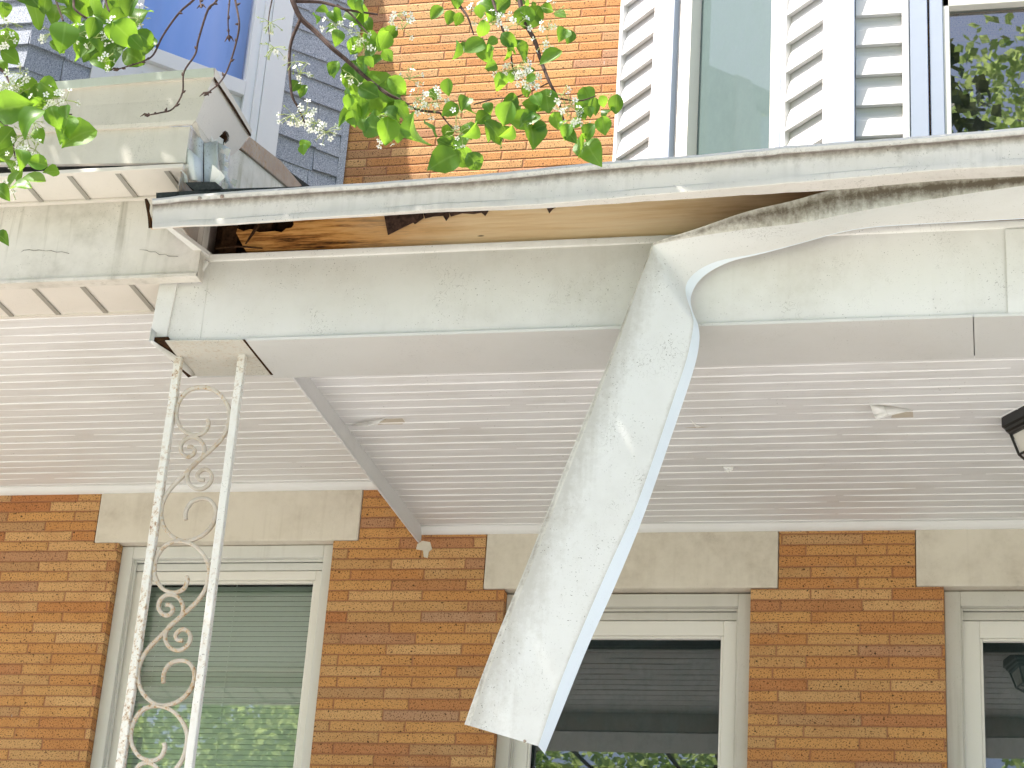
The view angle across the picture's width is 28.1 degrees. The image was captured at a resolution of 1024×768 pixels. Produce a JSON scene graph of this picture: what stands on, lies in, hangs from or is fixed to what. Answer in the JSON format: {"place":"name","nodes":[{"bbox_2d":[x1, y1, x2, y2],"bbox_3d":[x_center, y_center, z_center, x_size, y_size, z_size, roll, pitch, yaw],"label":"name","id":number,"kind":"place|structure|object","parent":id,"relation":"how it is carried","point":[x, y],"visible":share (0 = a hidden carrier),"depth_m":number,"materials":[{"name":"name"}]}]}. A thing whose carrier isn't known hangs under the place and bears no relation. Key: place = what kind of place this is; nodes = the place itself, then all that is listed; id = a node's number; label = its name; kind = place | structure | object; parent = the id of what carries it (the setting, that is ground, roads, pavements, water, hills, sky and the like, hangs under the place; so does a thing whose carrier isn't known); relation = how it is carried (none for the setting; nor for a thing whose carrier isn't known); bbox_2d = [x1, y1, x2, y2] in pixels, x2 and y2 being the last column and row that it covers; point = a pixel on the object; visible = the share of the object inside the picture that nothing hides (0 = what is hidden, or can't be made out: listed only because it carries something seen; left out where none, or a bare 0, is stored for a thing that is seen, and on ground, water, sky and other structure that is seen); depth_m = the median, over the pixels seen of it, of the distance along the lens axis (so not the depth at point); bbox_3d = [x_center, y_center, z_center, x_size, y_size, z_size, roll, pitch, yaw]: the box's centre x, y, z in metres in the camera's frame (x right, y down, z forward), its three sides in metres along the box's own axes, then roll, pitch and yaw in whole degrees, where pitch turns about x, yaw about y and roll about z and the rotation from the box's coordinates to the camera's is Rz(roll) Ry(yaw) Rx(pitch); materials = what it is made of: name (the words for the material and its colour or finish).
{"place":"outdoors","nodes":[
{"label":"outdoors","id":0,"kind":"place"},
{"bbox_2d":[0,0,468,767],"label":"row house","id":1,"kind":"structure","parent":0,"point":[312,644],"depth_m":10.78,"materials":[{"name":"brick"}]},
{"bbox_2d":[0,0,363,185],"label":"bay window","id":2,"kind":"structure","parent":1,"relation":"in","point":[259,85],"depth_m":11.45,"materials":[{"name":"plastic"}]},
{"bbox_2d":[0,127,376,495],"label":"porch roof","id":3,"kind":"structure","parent":1,"relation":"attached to","point":[90,261],"depth_m":9.42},
{"bbox_2d":[0,68,251,155],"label":"box gutter","id":4,"kind":"object","parent":3,"relation":"attached to","point":[122,102],"visible":0.87,"depth_m":8.42,"materials":[{"name":"white metal"}]},
{"bbox_2d":[180,127,236,190],"bbox_3d":[-1.224,-0.888,8.341,0.215,0.366,0.231,-2,-24,13],"label":"downspout","id":5,"kind":"object","parent":4,"relation":"attached to","point":[214,153],"visible":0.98,"depth_m":8.34,"materials":[{"name":"metal"}]},
{"bbox_2d":[90,545,332,767],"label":"window","id":6,"kind":"structure","parent":1,"relation":"in","point":[261,690],"depth_m":10.73,"materials":[{"name":"plastic"}]},
{"bbox_2d":[402,0,1023,767],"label":"row house","id":7,"kind":"structure","parent":0,"point":[890,648],"depth_m":10.07,"materials":[{"name":"brick"}]},
{"bbox_2d":[149,171,1023,542],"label":"porch roof","id":8,"kind":"structure","parent":7,"relation":"attached to","point":[443,371],"depth_m":8.32,"materials":[{"name":"white paint"}]},
{"bbox_2d":[145,127,1023,228],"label":"rain gutter","id":9,"kind":"object","parent":8,"relation":"attached to","point":[881,162],"visible":1,"depth_m":7.68,"materials":[{"name":"metal"}]},
{"bbox_2d":[464,176,1023,753],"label":"loose soffit","id":10,"kind":"structure","parent":8,"relation":"attached to","point":[582,546],"depth_m":7.49,"materials":[{"name":"metal"}]},
{"bbox_2d":[1000,404,1023,459],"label":"porch lantern","id":11,"kind":"object","parent":8,"relation":"hanging from","point":[1013,424],"visible":1,"depth_m":8.65,"materials":[{"name":"black metal"}]},
{"bbox_2d":[495,594,750,767],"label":"window","id":12,"kind":"structure","parent":7,"relation":"in","point":[661,680],"depth_m":10.26,"materials":[{"name":"plastic"}]},
{"bbox_2d":[612,0,1023,160],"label":"bay window","id":13,"kind":"structure","parent":7,"relation":"in","point":[750,74],"depth_m":10.05,"materials":[{"name":"plastic"}]},
{"bbox_2d":[944,591,1023,767],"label":"window","id":14,"kind":"structure","parent":7,"relation":"in","point":[984,630],"depth_m":9.82,"materials":[{"name":"plastic"}]},
{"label":"ground","id":15,"kind":"structure","parent":0,"visible":0},
{"bbox_2d":[0,0,622,245],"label":"pear tree","id":16,"kind":"object","parent":15,"relation":"on","point":[26,102],"visible":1,"depth_m":5.96,"materials":[{"name":"green plant"}]},
{"bbox_3d":[-0.221,3.715,7.571,12.000,2.350,2.829,-2,-24,13],"label":"front porch","id":17,"kind":"object","parent":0,"visible":0},
{"bbox_2d":[115,354,247,767],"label":"porch post","id":18,"kind":"object","parent":17,"relation":"on","point":[198,681],"visible":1,"depth_m":8.00,"materials":[{"name":"metal"}]}
]}

